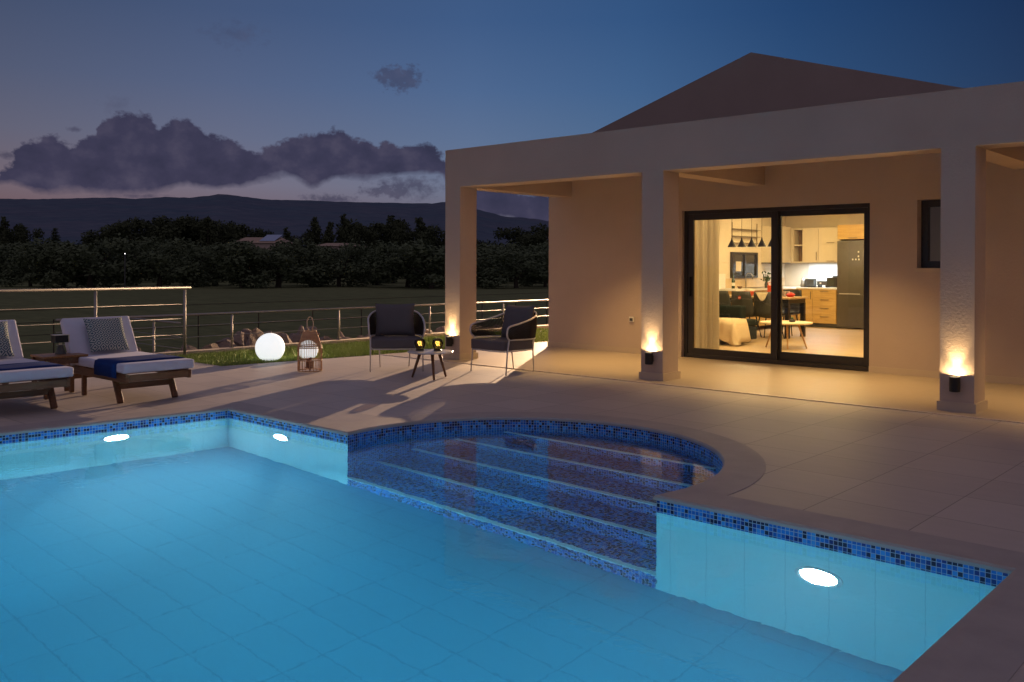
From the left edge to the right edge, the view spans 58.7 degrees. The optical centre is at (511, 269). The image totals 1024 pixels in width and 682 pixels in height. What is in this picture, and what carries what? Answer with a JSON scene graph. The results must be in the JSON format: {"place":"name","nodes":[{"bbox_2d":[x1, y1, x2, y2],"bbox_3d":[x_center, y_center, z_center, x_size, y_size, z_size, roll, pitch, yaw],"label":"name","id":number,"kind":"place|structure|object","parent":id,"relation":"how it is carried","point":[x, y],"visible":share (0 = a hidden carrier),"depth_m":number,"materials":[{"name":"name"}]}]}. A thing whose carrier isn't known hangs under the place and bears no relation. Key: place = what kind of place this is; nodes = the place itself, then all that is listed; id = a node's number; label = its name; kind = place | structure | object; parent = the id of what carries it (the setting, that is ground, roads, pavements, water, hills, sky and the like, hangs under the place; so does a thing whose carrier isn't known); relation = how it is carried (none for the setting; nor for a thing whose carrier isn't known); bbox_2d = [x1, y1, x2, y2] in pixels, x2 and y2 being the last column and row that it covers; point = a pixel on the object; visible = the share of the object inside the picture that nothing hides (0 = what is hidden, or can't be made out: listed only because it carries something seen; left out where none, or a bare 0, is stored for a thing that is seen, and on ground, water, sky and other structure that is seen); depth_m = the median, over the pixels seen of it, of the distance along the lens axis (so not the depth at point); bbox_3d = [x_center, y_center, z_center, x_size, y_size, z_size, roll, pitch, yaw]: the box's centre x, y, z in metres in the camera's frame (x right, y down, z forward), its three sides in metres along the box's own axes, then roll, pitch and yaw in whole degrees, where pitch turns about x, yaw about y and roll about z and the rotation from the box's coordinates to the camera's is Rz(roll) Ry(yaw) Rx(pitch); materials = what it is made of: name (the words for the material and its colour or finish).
{"place":"outdoors","nodes":[
{"label":"outdoors","id":0,"kind":"place"},
{"bbox_2d":[234,235,291,249],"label":"house","id":1,"kind":"structure","parent":0,"point":[265,241],"depth_m":169.44,"materials":[{"name":"beige paint"}]},
{"bbox_2d":[0,278,548,358],"bbox_3d":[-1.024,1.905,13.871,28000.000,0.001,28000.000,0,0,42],"label":"field ground","id":2,"kind":"structure","parent":0,"point":[213,298],"depth_m":42.94,"materials":[{"name":"green plant"}]},
{"bbox_2d":[0,216,13,244],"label":"tall tree","id":3,"kind":"object","parent":2,"relation":"on","point":[5,235],"visible":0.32,"depth_m":188.42,"materials":[{"name":"green plant"}]},
{"bbox_2d":[0,244,26,282],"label":"olive tree","id":4,"kind":"object","parent":2,"relation":"on","point":[3,264],"visible":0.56,"depth_m":86.59,"materials":[{"name":"green plant"}]},
{"bbox_2d":[1,223,44,246],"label":"tall tree","id":5,"kind":"object","parent":2,"relation":"on","point":[18,233],"visible":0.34,"depth_m":193.13,"materials":[{"name":"green plant"}]},
{"bbox_2d":[0,253,57,286],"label":"olive tree","id":6,"kind":"object","parent":2,"relation":"on","point":[11,276],"visible":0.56,"depth_m":77.16,"materials":[{"name":"green plant"}]},
{"bbox_2d":[10,237,100,282],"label":"olive tree","id":7,"kind":"object","parent":2,"relation":"on","point":[35,239],"visible":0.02,"depth_m":95.79,"materials":[{"name":"green plant"}]},
{"bbox_2d":[50,228,61,243],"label":"cypress tree","id":8,"kind":"object","parent":2,"relation":"on","point":[55,236],"visible":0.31,"depth_m":229.60,"materials":[{"name":"green plant"}]},
{"bbox_2d":[16,237,100,286],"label":"olive tree","id":9,"kind":"object","parent":2,"relation":"on","point":[37,256],"visible":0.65,"depth_m":74.18,"materials":[{"name":"green plant"}]},
{"bbox_2d":[36,233,148,287],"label":"olive tree","id":10,"kind":"object","parent":2,"relation":"on","point":[76,255],"visible":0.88,"depth_m":74.20,"materials":[{"name":"green plant"}]},
{"bbox_2d":[80,223,151,245],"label":"tall tree","id":11,"kind":"object","parent":2,"relation":"on","point":[89,237],"visible":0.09,"depth_m":188.77,"materials":[{"name":"green plant"}]},
{"bbox_2d":[94,215,181,248],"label":"tall tree","id":12,"kind":"object","parent":2,"relation":"on","point":[135,225],"visible":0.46,"depth_m":183.90,"materials":[{"name":"green plant"}]},
{"bbox_2d":[102,237,209,286],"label":"olive tree","id":13,"kind":"object","parent":2,"relation":"on","point":[159,262],"visible":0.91,"depth_m":76.04,"materials":[{"name":"green plant"}]},
{"bbox_2d":[129,235,199,281],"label":"olive tree","id":14,"kind":"object","parent":2,"relation":"on","point":[149,247],"visible":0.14,"depth_m":98.35,"materials":[{"name":"green plant"}]},
{"bbox_2d":[153,253,213,284],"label":"olive tree","id":15,"kind":"object","parent":2,"relation":"on","point":[164,280],"visible":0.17,"depth_m":84.97,"materials":[{"name":"green plant"}]},
{"bbox_2d":[167,214,209,244],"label":"tall tree","id":16,"kind":"object","parent":2,"relation":"on","point":[190,225],"visible":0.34,"depth_m":190.12,"materials":[{"name":"green plant"}]},
{"bbox_2d":[196,215,219,248],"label":"tall tree","id":17,"kind":"object","parent":2,"relation":"on","point":[211,239],"visible":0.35,"depth_m":185.83,"materials":[{"name":"green plant"}]},
{"bbox_2d":[184,247,245,286],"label":"olive tree","id":18,"kind":"object","parent":2,"relation":"on","point":[215,273],"visible":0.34,"depth_m":81.42,"materials":[{"name":"green plant"}]},
{"bbox_2d":[206,219,252,243],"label":"tall tree","id":19,"kind":"object","parent":2,"relation":"on","point":[239,232],"visible":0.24,"depth_m":191.63,"materials":[{"name":"green plant"}]},
{"bbox_2d":[204,240,275,288],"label":"olive tree","id":20,"kind":"object","parent":2,"relation":"on","point":[225,259],"visible":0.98,"depth_m":74.04,"materials":[{"name":"green plant"}]},
{"bbox_2d":[247,227,274,236],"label":"tall tree","id":21,"kind":"object","parent":2,"relation":"on","point":[259,232],"visible":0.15,"depth_m":197.02,"materials":[{"name":"green plant"}]},
{"bbox_2d":[0,292,548,352],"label":"wire fence","id":22,"kind":"object","parent":2,"relation":"on","point":[361,317],"visible":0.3,"depth_m":21.36,"materials":[{"name":"grey metal"}]},
{"bbox_2d":[218,237,331,287],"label":"olive tree","id":23,"kind":"object","parent":2,"relation":"on","point":[312,270],"visible":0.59,"depth_m":77.80,"materials":[{"name":"green plant"}]},
{"bbox_2d":[275,245,336,284],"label":"olive tree","id":24,"kind":"object","parent":2,"relation":"on","point":[302,259],"visible":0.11,"depth_m":83.71,"materials":[{"name":"green plant"}]},
{"bbox_2d":[304,217,323,245],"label":"tall tree","id":25,"kind":"object","parent":2,"relation":"on","point":[315,228],"visible":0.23,"depth_m":188.71,"materials":[{"name":"green plant"}]},
{"bbox_2d":[320,220,336,243],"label":"tall tree","id":26,"kind":"object","parent":2,"relation":"on","point":[326,238],"visible":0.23,"depth_m":182.75,"materials":[{"name":"green plant"}]},
{"bbox_2d":[303,239,373,286],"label":"olive tree","id":27,"kind":"object","parent":2,"relation":"on","point":[352,269],"visible":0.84,"depth_m":80.53,"materials":[{"name":"green plant"}]},
{"bbox_2d":[335,214,351,242],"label":"tall tree","id":28,"kind":"object","parent":2,"relation":"on","point":[343,222],"visible":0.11,"depth_m":189.77,"materials":[{"name":"green plant"}]},
{"bbox_2d":[154,325,547,355],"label":"kerb","id":29,"kind":"structure","parent":2,"relation":"on","point":[366,339],"depth_m":15.31,"materials":[{"name":"beige concrete"}]},
{"bbox_2d":[56,299,548,347],"bbox_3d":[-1.891,0.980,17.807,0.090,0.587,13.445,0,0,42],"label":"metal railing","id":30,"kind":"object","parent":29,"relation":"on","point":[241,312],"visible":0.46,"depth_m":15.61,"materials":[{"name":"metal"}]},
{"bbox_2d":[335,222,380,248],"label":"tall tree","id":31,"kind":"object","parent":2,"relation":"on","point":[357,232],"visible":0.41,"depth_m":184.40,"materials":[{"name":"green plant"}]},
{"bbox_2d":[334,218,399,247],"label":"tall tree","id":32,"kind":"object","parent":2,"relation":"on","point":[377,226],"visible":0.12,"depth_m":191.72,"materials":[{"name":"green plant"}]},
{"bbox_2d":[362,251,398,284],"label":"olive tree","id":33,"kind":"object","parent":2,"relation":"on","point":[376,282],"visible":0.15,"depth_m":87.80,"materials":[{"name":"green plant"}]},
{"bbox_2d":[369,245,416,283],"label":"olive tree","id":34,"kind":"object","parent":2,"relation":"on","point":[373,254],"visible":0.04,"depth_m":96.34,"materials":[{"name":"green plant"}]},
{"bbox_2d":[380,218,415,244],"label":"tall tree","id":35,"kind":"object","parent":2,"relation":"on","point":[397,230],"visible":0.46,"depth_m":188.09,"materials":[{"name":"green plant"}]},
{"bbox_2d":[362,237,439,286],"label":"olive tree","id":36,"kind":"object","parent":2,"relation":"on","point":[381,271],"visible":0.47,"depth_m":78.39,"materials":[{"name":"green plant"}]},
{"bbox_2d":[410,217,435,245],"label":"tall tree","id":37,"kind":"object","parent":2,"relation":"on","point":[420,224],"visible":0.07,"depth_m":184.43,"materials":[{"name":"green plant"}]},
{"bbox_2d":[415,224,444,249],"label":"tall tree","id":38,"kind":"object","parent":2,"relation":"on","point":[428,232],"visible":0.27,"depth_m":180.20,"materials":[{"name":"green plant"}]},
{"bbox_2d":[380,239,480,287],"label":"olive tree","id":39,"kind":"object","parent":2,"relation":"on","point":[429,257],"visible":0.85,"depth_m":74.84,"materials":[{"name":"green plant"}]},
{"bbox_2d":[437,245,496,287],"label":"olive tree","id":40,"kind":"object","parent":2,"relation":"on","point":[482,261],"visible":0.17,"depth_m":80.31,"materials":[{"name":"green plant"}]},
{"bbox_2d":[476,248,521,286],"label":"olive tree","id":41,"kind":"object","parent":2,"relation":"on","point":[494,265],"visible":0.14,"depth_m":83.40,"materials":[{"name":"green plant"}]},
{"bbox_2d":[492,239,529,281],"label":"olive tree","id":42,"kind":"object","parent":2,"relation":"on","point":[513,245],"visible":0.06,"depth_m":105.88,"materials":[{"name":"green plant"}]},
{"bbox_2d":[477,247,548,288],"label":"olive tree","id":43,"kind":"object","parent":2,"relation":"on","point":[539,273],"visible":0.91,"depth_m":76.61,"materials":[{"name":"green plant"}]},
{"bbox_2d":[486,222,548,248],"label":"tall tree","id":44,"kind":"object","parent":2,"relation":"on","point":[515,233],"visible":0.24,"depth_m":191.28,"materials":[{"name":"green plant"}]},
{"bbox_2d":[505,248,534,283],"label":"olive tree","id":45,"kind":"object","parent":2,"relation":"on","point":[524,258],"visible":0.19,"depth_m":95.55,"materials":[{"name":"green plant"}]},
{"bbox_2d":[519,232,547,246],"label":"tall tree","id":46,"kind":"object","parent":2,"relation":"on","point":[536,238],"visible":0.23,"depth_m":180.63,"materials":[{"name":"green plant"}]},
{"bbox_2d":[518,249,548,286],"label":"olive tree","id":47,"kind":"object","parent":2,"relation":"on","point":[528,284],"visible":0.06,"depth_m":82.90,"materials":[{"name":"green plant"}]},
{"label":"stony bank","id":48,"kind":"structure","parent":2,"relation":"on","visible":0},
{"bbox_2d":[129,318,181,352],"bbox_3d":[-5.767,1.321,14.655,1.787,1.032,0.090,0,0,42],"label":"metal railing","id":49,"kind":"object","parent":48,"relation":"on","point":[163,321],"visible":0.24,"depth_m":14.63,"materials":[{"name":"metal"}]},
{"bbox_2d":[246,327,263,345],"bbox_3d":[-4.409,1.316,15.798,0.388,0.538,0.616,-8,-43,16],"label":"rock","id":50,"kind":"object","parent":48,"relation":"on","point":[252,339],"visible":0.34,"depth_m":15.65,"materials":[{"name":"brown stone"}]},
{"bbox_2d":[0,194,548,245],"bbox_3d":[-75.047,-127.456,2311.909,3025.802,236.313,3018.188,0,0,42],"label":"hills","id":51,"kind":"structure","parent":0,"point":[71,219],"depth_m":2432.46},
{"bbox_2d":[318,243,364,248],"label":"house","id":52,"kind":"structure","parent":0,"point":[335,245],"depth_m":169.72,"materials":[{"name":"beige paint"}]},
{"bbox_2d":[0,355,1023,681],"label":"pool deck","id":53,"kind":"structure","parent":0,"point":[948,477],"depth_m":8.53,"materials":[{"name":"tile"}]},
{"bbox_2d":[0,320,72,408],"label":"sun lounger","id":54,"kind":"object","parent":53,"relation":"on","point":[49,379],"visible":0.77,"depth_m":8.76,"materials":[{"name":"grey fabric"}]},
{"bbox_2d":[0,321,13,355],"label":"scatter pillow","id":55,"kind":"object","parent":54,"relation":"on","point":[5,348],"visible":1,"depth_m":9.55,"materials":[{"name":"fabric"}]},
{"bbox_2d":[0,361,68,377],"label":"folded towel","id":56,"kind":"object","parent":54,"relation":"on","point":[25,365],"visible":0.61,"depth_m":8.89,"materials":[{"name":"blue fabric"}]},
{"bbox_2d":[30,352,87,398],"bbox_3d":[-4.889,1.140,9.842,0.400,0.445,0.450,0,0,42],"label":"wooden side table","id":57,"kind":"object","parent":53,"relation":"on","point":[68,358],"visible":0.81,"depth_m":9.79,"materials":[{"name":"brown wood"}]},
{"bbox_2d":[51,334,69,354],"bbox_3d":[-4.891,0.811,9.867,0.130,0.211,0.155,0,0,42],"label":"table lamp","id":58,"kind":"object","parent":57,"relation":"on","point":[60,339],"visible":1,"depth_m":9.83,"materials":[{"name":"black metal"}]},
{"bbox_2d":[0,286,190,355],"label":"metal railing","id":59,"kind":"object","parent":53,"relation":"on","point":[95,290],"visible":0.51,"depth_m":13.19,"materials":[{"name":"metal"}]},
{"bbox_2d":[60,316,193,403],"bbox_3d":[-4.315,0.958,10.009,1.900,0.822,0.760,0,0,42],"label":"sun lounger","id":60,"kind":"object","parent":53,"relation":"on","point":[168,370],"visible":0.73,"depth_m":9.71,"materials":[{"name":"grey fabric"}]},
{"bbox_2d":[83,317,129,351],"bbox_3d":[-4.567,0.731,10.265,0.440,0.420,0.130,0,-29,-48],"label":"scatter pillow","id":61,"kind":"object","parent":60,"relation":"on","point":[106,334],"visible":1,"depth_m":10.20,"materials":[{"name":"fabric"}]},
{"bbox_2d":[94,354,184,377],"bbox_3d":[-3.924,1.015,9.651,0.515,0.166,0.788,0,0,42],"label":"folded towel","id":62,"kind":"object","parent":60,"relation":"on","point":[106,367],"visible":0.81,"depth_m":9.46,"materials":[{"name":"blue fabric"}]},
{"bbox_2d":[297,316,321,371],"bbox_3d":[-2.700,0.990,12.177,0.330,0.728,0.330,0,0,42],"label":"wicker lantern","id":63,"kind":"object","parent":53,"relation":"on","point":[316,341],"visible":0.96,"depth_m":12.13,"materials":[{"name":"wicker"}]},
{"bbox_2d":[301,340,317,357],"bbox_3d":[-3.094,1.229,13.824,0.300,0.310,0.300,0,0,42],"label":"globe lamp","id":64,"kind":"object","parent":63,"relation":"in","point":[310,354],"visible":0.23,"depth_m":13.71,"materials":[{"name":"white"}]},
{"bbox_2d":[367,303,425,371],"bbox_3d":[-1.586,0.916,12.433,0.768,0.889,0.772,0,0,-10],"label":"armchair","id":65,"kind":"object","parent":53,"relation":"on","point":[396,326],"visible":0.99,"depth_m":12.54,"materials":[{"name":"fabric"}]},
{"bbox_2d":[407,349,452,379],"bbox_3d":[-1.031,1.199,11.485,0.576,0.343,0.576,0,0,42],"label":"coffee table","id":66,"kind":"object","parent":53,"relation":"on","point":[432,352],"visible":0.92,"depth_m":11.42,"materials":[{"name":"white stone"}]},
{"bbox_2d":[432,338,442,350],"bbox_3d":[-0.941,0.948,11.545,0.144,0.158,0.144,0,0,42],"label":"table lamp","id":67,"kind":"object","parent":66,"relation":"on","point":[438,348],"visible":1,"depth_m":11.56,"materials":[{"name":"glass"}]},
{"bbox_2d":[469,304,536,375],"bbox_3d":[-0.070,0.922,12.186,0.772,0.889,0.768,0,0,-43],"label":"armchair","id":68,"kind":"object","parent":53,"relation":"on","point":[518,329],"visible":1,"depth_m":12.13,"materials":[{"name":"fabric"}]},
{"bbox_2d":[0,402,1023,681],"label":"swimming pool","id":69,"kind":"structure","parent":53,"relation":"in","point":[982,640],"depth_m":5.33,"materials":[{"name":"stone"}]},
{"bbox_2d":[0,418,996,681],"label":"water","id":70,"kind":"structure","parent":69,"relation":"in","point":[222,550],"depth_m":4.52,"materials":[{"name":"blue liquid"}]},
{"bbox_2d":[380,354,1023,423],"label":"terrace edge strip","id":71,"kind":"object","parent":53,"relation":"on","point":[736,392],"visible":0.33,"depth_m":10.11,"materials":[{"name":"beige stone"}]},
{"bbox_2d":[0,0,1023,220],"label":"sky","id":72,"kind":"structure","parent":0,"point":[315,100],"materials":[{"name":"blue"}]},
{"bbox_2d":[386,341,1023,421],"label":"terrace floor","id":73,"kind":"structure","parent":0,"point":[1005,401],"depth_m":11.47,"materials":[{"name":"tile"}]},
{"bbox_2d":[443,52,1023,413],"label":"villa","id":74,"kind":"object","parent":73,"relation":"on","point":[922,182],"visible":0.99,"depth_m":12.03,"materials":[{"name":"beige paint"}]},
{"bbox_2d":[645,352,653,364],"bbox_3d":[1.701,1.103,11.301,0.100,0.145,0.112,0,0,42],"label":"wall lamp","id":75,"kind":"object","parent":74,"relation":"attached to","point":[649,358],"visible":1,"depth_m":11.26,"materials":[{"name":"black metal"}]},
{"bbox_2d":[694,220,719,348],"bbox_3d":[3.900,-0.015,13.566,2.940,2.712,0.152,0,0,42],"label":"curtain","id":76,"kind":"object","parent":74,"relation":"hanging from","point":[706,311],"visible":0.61,"depth_m":14.35,"materials":[{"name":"beige fabric"}]},
{"bbox_2d":[719,291,730,304],"bbox_3d":[4.273,0.884,18.356,0.489,0.922,0.515,0,0,42],"label":"dining chair","id":77,"kind":"object","parent":74,"relation":"on","point":[724,298],"visible":0.16,"depth_m":18.11,"materials":[{"name":"black fabric"}]},
{"bbox_2d":[719,305,757,340],"bbox_3d":[3.683,1.017,17.222,1.720,0.660,1.200,0,0,42],"label":"sofa","id":78,"kind":"object","parent":74,"relation":"on","point":[731,311],"visible":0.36,"depth_m":17.24,"materials":[{"name":"teal fabric"}]},
{"bbox_2d":[719,317,750,345],"bbox_3d":[3.786,1.111,16.529,1.012,0.464,0.586,0,0,42],"label":"throw blanket","id":79,"kind":"object","parent":78,"relation":"on","point":[734,332],"visible":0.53,"depth_m":16.18,"materials":[{"name":"white fabric"}]},
{"bbox_2d":[730,252,757,277],"bbox_3d":[5.281,-0.099,20.710,0.050,0.580,1.210,0,0,42],"label":"kitchen window","id":80,"kind":"structure","parent":74,"relation":"attached to","point":[748,261],"depth_m":20.69,"materials":[{"name":"glass"}]},
{"bbox_2d":[730,252,757,277],"bbox_3d":[5.281,-0.099,20.710,0.050,0.580,1.210,0,0,42],"label":"window frame","id":81,"kind":"structure","parent":80,"relation":"in","point":[731,253],"depth_m":20.68,"materials":[{"name":"metal"}]},
{"bbox_2d":[731,291,761,336],"bbox_3d":[4.628,0.887,18.032,0.489,0.922,0.515,0,0,42],"label":"dining chair","id":82,"kind":"object","parent":74,"relation":"on","point":[746,299],"visible":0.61,"depth_m":17.83,"materials":[{"name":"black fabric"}]},
{"bbox_2d":[719,273,797,325],"bbox_3d":[5.690,0.661,20.758,0.592,1.161,3.470,0,0,42],"label":"kitchen sink cabinet","id":83,"kind":"object","parent":74,"relation":"on","point":[756,284],"visible":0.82,"depth_m":20.62,"materials":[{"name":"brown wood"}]},
{"bbox_2d":[719,274,725,288],"bbox_3d":[4.575,0.256,19.927,0.020,0.320,0.340,0,0,42],"label":"cutting board","id":84,"kind":"object","parent":83,"relation":"on","point":[721,280],"visible":0.56,"depth_m":19.93,"materials":[{"name":"white paint"}]},
{"bbox_2d":[729,295,807,338],"bbox_3d":[5.049,0.944,18.561,1.670,0.800,0.840,0,0,42],"label":"dining table","id":85,"kind":"object","parent":74,"relation":"on","point":[787,301],"visible":0.41,"depth_m":18.01,"materials":[{"name":"black wood"}]},
{"bbox_2d":[754,291,784,338],"bbox_3d":[4.982,0.889,17.708,0.489,0.922,0.515,0,0,42],"label":"dining chair","id":86,"kind":"object","parent":74,"relation":"on","point":[762,309],"visible":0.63,"depth_m":17.60,"materials":[{"name":"black fabric"}]},
{"bbox_2d":[761,226,790,263],"bbox_3d":[6.240,-0.575,21.519,0.360,0.870,0.800,0,0,42],"label":"wall cabinet","id":87,"kind":"object","parent":74,"relation":"attached to","point":[786,245],"visible":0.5,"depth_m":21.38,"materials":[{"name":"beige wood"}]},
{"bbox_2d":[760,320,812,349],"bbox_3d":[4.740,1.133,15.755,0.880,0.456,0.880,0,0,42],"label":"living room table","id":88,"kind":"object","parent":74,"relation":"on","point":[787,322],"visible":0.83,"depth_m":15.57,"materials":[{"name":"brown wood"}]},
{"bbox_2d":[782,290,801,333],"bbox_3d":[5.696,0.886,18.815,0.489,0.922,0.515,0,0,42],"label":"dining chair","id":89,"kind":"object","parent":74,"relation":"on","point":[794,308],"visible":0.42,"depth_m":18.88,"materials":[{"name":"black fabric"}]},
{"bbox_2d":[796,263,840,327],"bbox_3d":[7.246,0.591,21.310,0.960,1.494,0.645,0,0,42],"label":"kitchen base cabinet","id":90,"kind":"object","parent":74,"relation":"on","point":[821,306],"visible":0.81,"depth_m":21.12,"materials":[{"name":"brown wood"}]},
{"bbox_2d":[804,279,817,286],"bbox_3d":[7.022,0.317,21.389,0.280,0.200,0.180,0,0,42],"label":"toaster","id":91,"kind":"object","parent":90,"relation":"on","point":[810,282],"visible":0.98,"depth_m":21.33,"materials":[{"name":"silver metal"}]},
{"bbox_2d":[827,277,836,286],"bbox_3d":[7.457,0.297,21.042,0.270,0.225,0.306,0,0,42],"label":"microwave","id":92,"kind":"object","parent":90,"relation":"on","point":[831,281],"visible":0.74,"depth_m":20.94,"materials":[{"name":"black metal"}]},
{"bbox_2d":[791,227,847,262],"bbox_3d":[7.182,-0.567,21.512,1.340,0.820,0.400,0,0,42],"label":"kitchen wall cabinet","id":93,"kind":"object","parent":74,"relation":"attached to","point":[813,245],"visible":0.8,"depth_m":21.35,"materials":[{"name":"brown wood"}]},
{"bbox_2d":[837,241,863,328],"bbox_3d":[7.816,0.337,20.738,0.620,1.970,0.630,0,0,42],"label":"fridge","id":94,"kind":"object","parent":74,"relation":"on","point":[850,284],"visible":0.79,"depth_m":20.53,"materials":[{"name":"metal"}]},
{"bbox_2d":[837,224,863,239],"bbox_3d":[8.683,0.171,19.987,2.937,2.354,0.630,0,0,42],"label":"tall cabinet","id":95,"kind":"object","parent":74,"relation":"on","point":[851,232],"visible":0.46,"depth_m":20.55,"materials":[{"name":"brown wood"}]},
{"bbox_2d":[914,200,940,271],"bbox_3d":[5.567,-0.434,11.600,0.770,0.928,0.255,0,0,42],"label":"window","id":96,"kind":"structure","parent":74,"relation":"in","point":[927,265],"depth_m":11.84,"materials":[{"name":"metal"}]},
{"bbox_2d":[949,376,959,391],"bbox_3d":[4.327,1.122,8.902,0.100,0.145,0.112,0,0,42],"label":"wall lamp","id":97,"kind":"object","parent":74,"relation":"attached to","point":[954,383],"visible":1,"depth_m":8.86,"materials":[{"name":"black metal"}]},
{"bbox_3d":[-4.887,1.490,15.638,0.348,0.276,0.274,14,-45,-13],"label":"rock","id":98,"kind":"object","parent":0,"visible":0},
{"bbox_2d":[218,339,237,347],"bbox_3d":[-4.833,1.387,15.535,0.429,0.390,0.309,0,0,7],"label":"rock","id":99,"kind":"object","parent":98,"relation":"on","point":[225,343],"visible":0.25,"depth_m":15.45,"materials":[{"name":"brown stone"}]},
{"bbox_3d":[-4.902,1.444,16.122,0.196,0.347,0.445,0,0,11],"label":"rock","id":100,"kind":"object","parent":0,"visible":0},
{"bbox_2d":[233,331,247,346],"bbox_3d":[-4.816,1.290,16.137,0.270,0.387,0.379,-20,-34,17],"label":"rock","id":101,"kind":"object","parent":100,"relation":"on","point":[241,339],"visible":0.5,"depth_m":16.04,"materials":[{"name":"brown stone"}]},
{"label":"lawn soil","id":102,"kind":"structure","parent":0,"visible":0},
{"bbox_2d":[255,333,284,360],"bbox_3d":[-3.589,1.164,13.518,0.430,0.440,0.430,0,0,42],"label":"globe lamp","id":103,"kind":"object","parent":102,"relation":"on","point":[269,346],"visible":0.84,"depth_m":13.36,"materials":[{"name":"white plastic"}]},
{"bbox_2d":[169,327,547,365],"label":"grass","id":104,"kind":"structure","parent":102,"relation":"on","point":[249,356],"depth_m":14.42,"materials":[{"name":"green plant"}]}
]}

